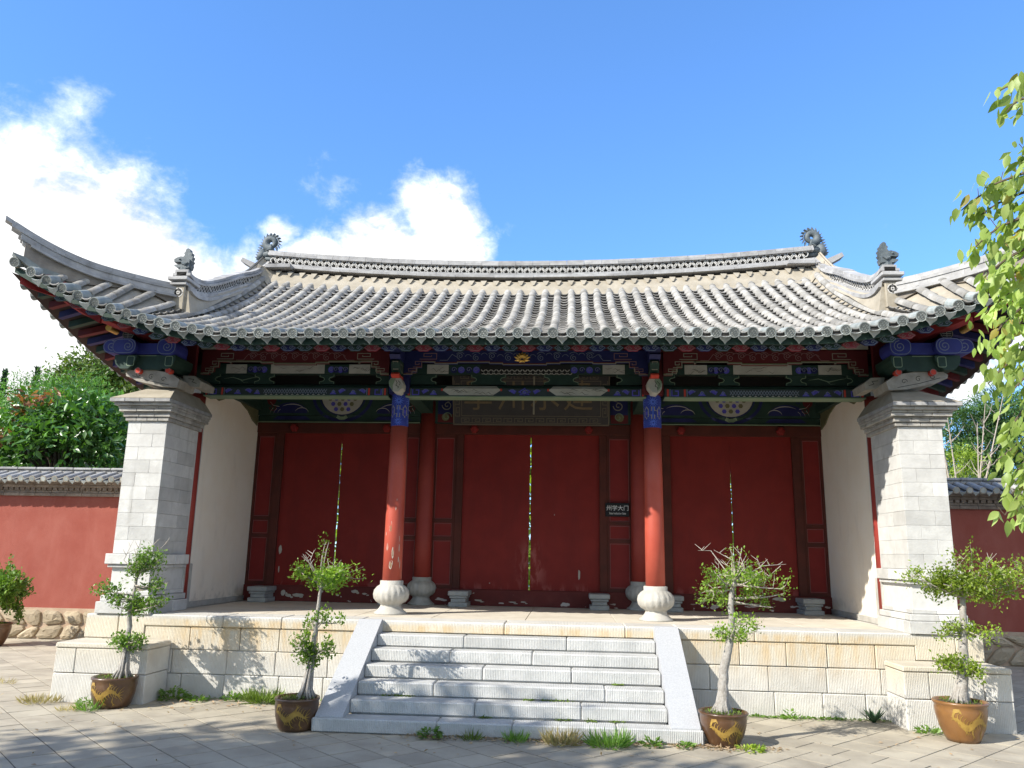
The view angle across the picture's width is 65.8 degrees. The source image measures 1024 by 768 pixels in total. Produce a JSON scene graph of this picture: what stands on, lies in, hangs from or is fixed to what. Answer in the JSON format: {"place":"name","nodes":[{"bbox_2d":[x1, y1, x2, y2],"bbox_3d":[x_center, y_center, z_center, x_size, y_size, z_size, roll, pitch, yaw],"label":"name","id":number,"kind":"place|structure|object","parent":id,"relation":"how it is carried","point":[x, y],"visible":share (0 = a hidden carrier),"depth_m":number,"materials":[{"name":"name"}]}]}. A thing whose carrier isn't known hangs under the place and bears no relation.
{"place":"outdoors","nodes":[
{"label":"outdoors","id":0,"kind":"place"},
{"bbox_2d":[0,560,1023,767],"bbox_3d":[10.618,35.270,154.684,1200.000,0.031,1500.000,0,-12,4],"label":"ground","id":1,"kind":"structure","parent":0,"point":[80,739],"depth_m":6.81,"materials":[{"name":"grey stone"}]},
{"bbox_2d":[0,368,8,423],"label":"cypress tree","id":2,"kind":"object","parent":1,"relation":"on","point":[4,374],"visible":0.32,"depth_m":26.89,"materials":[{"name":"green plant"}]},
{"bbox_2d":[0,676,16,683],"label":"weed tuft","id":3,"kind":"object","parent":1,"relation":"on","point":[8,680],"visible":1,"depth_m":9.40,"materials":[{"name":"beige plant"}]},
{"bbox_2d":[0,554,35,645],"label":"potted bush","id":4,"kind":"object","parent":1,"relation":"on","point":[13,586],"visible":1,"depth_m":12.98,"materials":[{"name":"green plant"}]},
{"bbox_2d":[32,366,40,400],"bbox_3d":[-16.330,3.092,26.375,1.062,7.681,1.057,0,-12,4],"label":"cypress tree","id":5,"kind":"object","parent":1,"relation":"on","point":[36,370],"visible":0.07,"depth_m":27.07,"materials":[{"name":"green plant"}]},
{"bbox_2d":[13,692,64,704],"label":"weed tuft","id":6,"kind":"object","parent":1,"relation":"on","point":[33,698],"visible":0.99,"depth_m":8.26,"materials":[{"name":"beige plant"}]},
{"bbox_2d":[0,360,122,458],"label":"feathery tree","id":7,"kind":"object","parent":1,"relation":"on","point":[93,383],"visible":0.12,"depth_m":20.23,"materials":[{"name":"green plant"}]},
{"bbox_2d":[0,467,122,639],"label":"boundary wall","id":8,"kind":"structure","parent":1,"relation":"on","point":[57,530],"depth_m":14.32,"materials":[{"name":"red painted plaster"},{"name":"rubble stone"},{"name":"grey roof tile"}]},
{"bbox_2d":[0,379,128,467],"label":"broadleaf tree","id":9,"kind":"object","parent":1,"relation":"on","point":[30,436],"visible":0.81,"depth_m":17.33,"materials":[{"name":"green plant"}]},
{"bbox_2d":[55,704,80,710],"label":"weed tuft","id":10,"kind":"object","parent":1,"relation":"on","point":[60,708],"visible":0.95,"depth_m":7.89,"materials":[{"name":"beige plant"}]},
{"bbox_2d":[73,696,91,705],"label":"weed tuft","id":11,"kind":"object","parent":1,"relation":"on","point":[86,701],"visible":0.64,"depth_m":8.18,"materials":[{"name":"green plant"}]},
{"bbox_2d":[71,698,103,711],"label":"weed tuft","id":12,"kind":"object","parent":1,"relation":"on","point":[84,707],"visible":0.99,"depth_m":7.90,"materials":[{"name":"green plant"}]},
{"bbox_2d":[89,539,173,708],"bbox_3d":[-4.081,2.490,8.380,0.953,1.721,0.545,0,-12,4],"label":"potted tree","id":13,"kind":"object","parent":1,"relation":"on","point":[117,689],"visible":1,"depth_m":8.33,"materials":[{"name":"green plant"}]},
{"bbox_2d":[157,685,190,700],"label":"weed tuft","id":14,"kind":"object","parent":1,"relation":"on","point":[162,692],"visible":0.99,"depth_m":8.58,"materials":[{"name":"green plant"}]},
{"bbox_2d":[184,693,209,702],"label":"weed tuft","id":15,"kind":"object","parent":1,"relation":"on","point":[202,697],"visible":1,"depth_m":8.54,"materials":[{"name":"green plant"}]},
{"bbox_2d":[221,690,243,701],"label":"weed tuft","id":16,"kind":"object","parent":1,"relation":"on","point":[234,696],"visible":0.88,"depth_m":8.60,"materials":[{"name":"green plant"}]},
{"bbox_2d":[238,684,285,703],"bbox_3d":[-2.696,3.345,8.558,0.607,0.173,0.565,0,-12,4],"label":"weed tuft","id":17,"kind":"object","parent":1,"relation":"on","point":[251,695],"visible":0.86,"depth_m":8.49,"materials":[{"name":"green plant"}]},
{"bbox_2d":[275,532,372,732],"bbox_3d":[-1.787,2.310,7.516,0.773,1.794,0.642,0,-12,4],"label":"potted tree","id":18,"kind":"object","parent":1,"relation":"on","point":[295,712],"visible":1,"depth_m":7.38,"materials":[{"name":"green plant"}]},
{"bbox_2d":[415,725,443,738],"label":"weed tuft","id":19,"kind":"object","parent":1,"relation":"on","point":[439,733],"visible":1,"depth_m":6.99,"materials":[{"name":"green plant"}]},
{"bbox_2d":[459,727,485,740],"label":"weed tuft","id":20,"kind":"object","parent":1,"relation":"on","point":[472,736],"visible":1,"depth_m":6.96,"materials":[{"name":"green plant"}]},
{"bbox_2d":[311,619,703,744],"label":"stone staircase","id":21,"kind":"structure","parent":1,"relation":"on","point":[456,684],"depth_m":7.66,"materials":[{"name":"stone"}]},
{"bbox_2d":[382,683,625,722],"bbox_3d":[-0.091,2.994,7.548,2.354,0.274,0.591,0,-12,4],"label":"moss","id":22,"kind":"object","parent":21,"relation":"on","point":[591,720],"visible":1,"depth_m":7.50,"materials":[{"name":"green plant"}]},
{"bbox_2d":[1,694,1018,767],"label":"leaf litter","id":23,"kind":"object","parent":1,"relation":"on","point":[581,742],"visible":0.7,"depth_m":6.93,"materials":[{"name":"brown plant"}]},
{"bbox_2d":[500,729,532,742],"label":"weed tuft","id":24,"kind":"object","parent":1,"relation":"on","point":[512,738],"visible":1,"depth_m":6.91,"materials":[{"name":"green plant"}]},
{"bbox_2d":[176,694,888,722],"bbox_3d":[0.160,3.421,8.383,7.716,0.047,0.219,0,-12,4],"label":"ground cover","id":25,"kind":"object","parent":1,"relation":"on","point":[809,717],"visible":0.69,"depth_m":8.20,"materials":[{"name":"green plant"}]},
{"bbox_2d":[50,600,1016,733],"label":"stone platform","id":26,"kind":"structure","parent":1,"relation":"on","point":[829,665],"depth_m":8.50,"materials":[{"name":"stone"}]},
{"bbox_2d":[5,215,1023,634],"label":"gate hall","id":27,"kind":"structure","parent":26,"relation":"on","point":[797,403],"depth_m":10.97,"materials":[{"name":"grey tile"}]},
{"bbox_2d":[247,585,275,601],"bbox_3d":[-3.677,3.080,11.623,0.290,0.217,0.405,0,-12,4],"label":"door stone","id":28,"kind":"structure","parent":27,"relation":"in","point":[258,593],"depth_m":11.46,"materials":[{"name":"grey stone"}]},
{"bbox_2d":[273,433,341,584],"bbox_3d":[-3.117,1.899,12.139,0.916,2.320,0.040,0,-12,4],"label":"door leaf","id":29,"kind":"structure","parent":27,"relation":"in","point":[312,461],"depth_m":12.14,"materials":[{"name":"red paint"}]},
{"bbox_2d":[335,434,390,586],"bbox_3d":[-2.217,1.902,12.073,0.886,2.320,0.040,0,-12,4],"label":"door leaf","id":30,"kind":"structure","parent":27,"relation":"in","point":[362,502],"depth_m":12.07,"materials":[{"name":"red paint"}]},
{"bbox_2d":[448,590,470,606],"bbox_3d":[-0.755,3.090,11.409,0.290,0.217,0.405,0,-12,4],"label":"door stone","id":31,"kind":"structure","parent":27,"relation":"in","point":[459,598],"depth_m":11.24,"materials":[{"name":"grey stone"}]},
{"bbox_2d":[460,435,530,589],"bbox_3d":[-0.246,1.909,11.929,1.035,2.320,0.040,0,-12,4],"label":"door leaf","id":32,"kind":"structure","parent":27,"relation":"in","point":[496,471],"depth_m":11.90,"materials":[{"name":"red paint"}]},
{"bbox_2d":[452,376,609,425],"bbox_3d":[0.279,0.196,11.830,2.350,0.815,0.385,0,-12,4],"label":"name board","id":33,"kind":"object","parent":27,"relation":"hanging from","point":[526,413],"visible":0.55,"depth_m":11.84,"materials":[{"name":"black paint"}]},
{"bbox_2d":[530,435,599,591],"bbox_3d":[0.794,1.912,11.853,1.047,2.320,0.040,0,-12,4],"label":"door leaf","id":34,"kind":"structure","parent":27,"relation":"in","point":[564,468],"depth_m":11.83,"materials":[{"name":"red paint"}]},
{"bbox_2d":[589,593,609,610],"bbox_3d":[1.240,3.096,11.263,0.290,0.217,0.405,0,-12,4],"label":"door stone","id":35,"kind":"structure","parent":27,"relation":"in","point":[599,601],"depth_m":11.09,"materials":[{"name":"grey stone"}]},
{"bbox_2d":[605,503,628,516],"bbox_3d":[1.559,1.865,11.734,0.350,0.200,0.020,0,-12,4],"label":"notice plate","id":36,"kind":"object","parent":27,"relation":"attached to","point":[616,509],"visible":1,"depth_m":11.73,"materials":[{"name":"black metal"}]},
{"bbox_2d":[667,595,683,611],"bbox_3d":[2.257,3.100,11.189,0.290,0.217,0.405,0,-12,4],"label":"door stone","id":37,"kind":"structure","parent":27,"relation":"in","point":[678,599],"depth_m":11.00,"materials":[{"name":"grey stone"}]},
{"bbox_2d":[670,436,734,594],"bbox_3d":[2.796,1.919,11.707,0.895,2.320,0.040,0,-12,4],"label":"door leaf","id":38,"kind":"structure","parent":27,"relation":"in","point":[700,466],"depth_m":11.70,"materials":[{"name":"red paint"}]},
{"bbox_2d":[729,437,798,595],"bbox_3d":[3.696,1.922,11.641,0.907,2.320,0.040,0,-12,4],"label":"door leaf","id":39,"kind":"structure","parent":27,"relation":"in","point":[763,516],"depth_m":11.64,"materials":[{"name":"red paint"}]},
{"bbox_2d":[795,598,824,615],"bbox_3d":[4.162,3.106,11.050,0.290,0.217,0.405,0,-12,4],"label":"door stone","id":40,"kind":"structure","parent":27,"relation":"in","point":[807,606],"depth_m":10.88,"materials":[{"name":"grey stone"}]},
{"bbox_2d":[334,439,735,593],"bbox_3d":[1.321,5.944,39.136,32.517,14.858,3.378,0,-12,4],"label":"courtyard hedge","id":41,"kind":"object","parent":1,"relation":"on","point":[529,525],"visible":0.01,"depth_m":38.43,"materials":[{"name":"green plant"}]},
{"bbox_2d":[532,724,585,746],"bbox_3d":[0.420,3.050,6.920,0.431,0.175,0.459,8,-14,-31],"label":"weed tuft","id":42,"kind":"object","parent":1,"relation":"on","point":[568,740],"visible":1,"depth_m":6.85,"materials":[{"name":"beige plant"}]},
{"bbox_2d":[580,725,636,749],"bbox_3d":[0.832,3.051,6.864,0.521,0.165,0.449,0,-12,4],"label":"weed tuft","id":43,"kind":"object","parent":1,"relation":"on","point":[605,741],"visible":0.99,"depth_m":6.79,"materials":[{"name":"green plant"}]},
{"bbox_2d":[637,734,667,748],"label":"weed tuft","id":44,"kind":"object","parent":1,"relation":"on","point":[653,743],"visible":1,"depth_m":6.84,"materials":[{"name":"green plant"}]},
{"bbox_2d":[676,740,696,748],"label":"weed tuft","id":45,"kind":"object","parent":1,"relation":"on","point":[687,744],"visible":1,"depth_m":6.84,"materials":[{"name":"green plant"}]},
{"bbox_2d":[692,544,797,748],"bbox_3d":[2.045,2.317,7.104,0.944,1.750,0.863,-8,-15,35],"label":"potted tree","id":46,"kind":"object","parent":1,"relation":"on","point":[723,722],"visible":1,"depth_m":7.11,"materials":[{"name":"green plant"}]},
{"bbox_2d":[734,743,766,753],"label":"weed tuft","id":47,"kind":"object","parent":1,"relation":"on","point":[759,749],"visible":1,"depth_m":6.75,"materials":[{"name":"green plant"}]},
{"bbox_2d":[781,708,799,719],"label":"weed tuft","id":48,"kind":"object","parent":1,"relation":"on","point":[788,715],"visible":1,"depth_m":8.14,"materials":[{"name":"green plant"}]},
{"bbox_2d":[862,708,886,722],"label":"succulent plant","id":49,"kind":"object","parent":1,"relation":"on","point":[873,718],"visible":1,"depth_m":8.08,"materials":[{"name":"green plant"}]},
{"bbox_2d":[913,724,943,734],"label":"weed tuft","id":50,"kind":"object","parent":1,"relation":"on","point":[935,730],"visible":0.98,"depth_m":7.59,"materials":[{"name":"green plant"}]},
{"bbox_2d":[894,536,1023,743],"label":"potted tree","id":51,"kind":"object","parent":1,"relation":"on","point":[961,716],"visible":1,"depth_m":7.42,"materials":[{"name":"green plant"}]},
{"bbox_2d":[945,439,992,477],"bbox_3d":[9.687,3.325,17.108,1.355,4.295,1.410,11,-16,-39],"label":"yellow shrub","id":52,"kind":"object","parent":1,"relation":"on","point":[966,456],"visible":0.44,"depth_m":17.33,"materials":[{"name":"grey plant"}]},
{"bbox_2d":[943,397,1002,477],"bbox_3d":[9.537,2.614,16.220,1.687,5.305,0.414,0,-12,4],"label":"bare shrub","id":53,"kind":"object","parent":1,"relation":"on","point":[981,463],"visible":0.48,"depth_m":16.46,"materials":[{"name":"beige plant"}]},
{"bbox_2d":[947,478,1023,666],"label":"boundary wall","id":54,"kind":"structure","parent":1,"relation":"on","point":[974,503],"depth_m":13.17,"materials":[{"name":"red painted plaster"},{"name":"grey roof tile"},{"name":"stone"}]},
{"bbox_2d":[949,71,1023,536],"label":"hanging tree","id":55,"kind":"object","parent":1,"relation":"on","point":[998,190],"visible":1,"depth_m":3.38,"materials":[{"name":"green plant"}]},
{"bbox_2d":[0,0,1023,554],"label":"sky","id":56,"kind":"structure","parent":0,"point":[135,135],"materials":[{"name":"blue"}]},
{"label":"courtyard floor","id":57,"kind":"structure","parent":0,"visible":0},
{"bbox_2d":[33,345,139,464],"bbox_3d":[-12.214,2.289,23.941,5.295,8.394,3.808,0,-12,4],"label":"tall tree","id":58,"kind":"object","parent":57,"relation":"on","point":[126,387],"visible":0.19,"depth_m":23.77,"materials":[{"name":"green plant"}]},
{"bbox_2d":[942,381,1023,477],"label":"fine leaved tree","id":59,"kind":"object","parent":57,"relation":"on","point":[962,415],"visible":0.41,"depth_m":20.27,"materials":[{"name":"green plant"}]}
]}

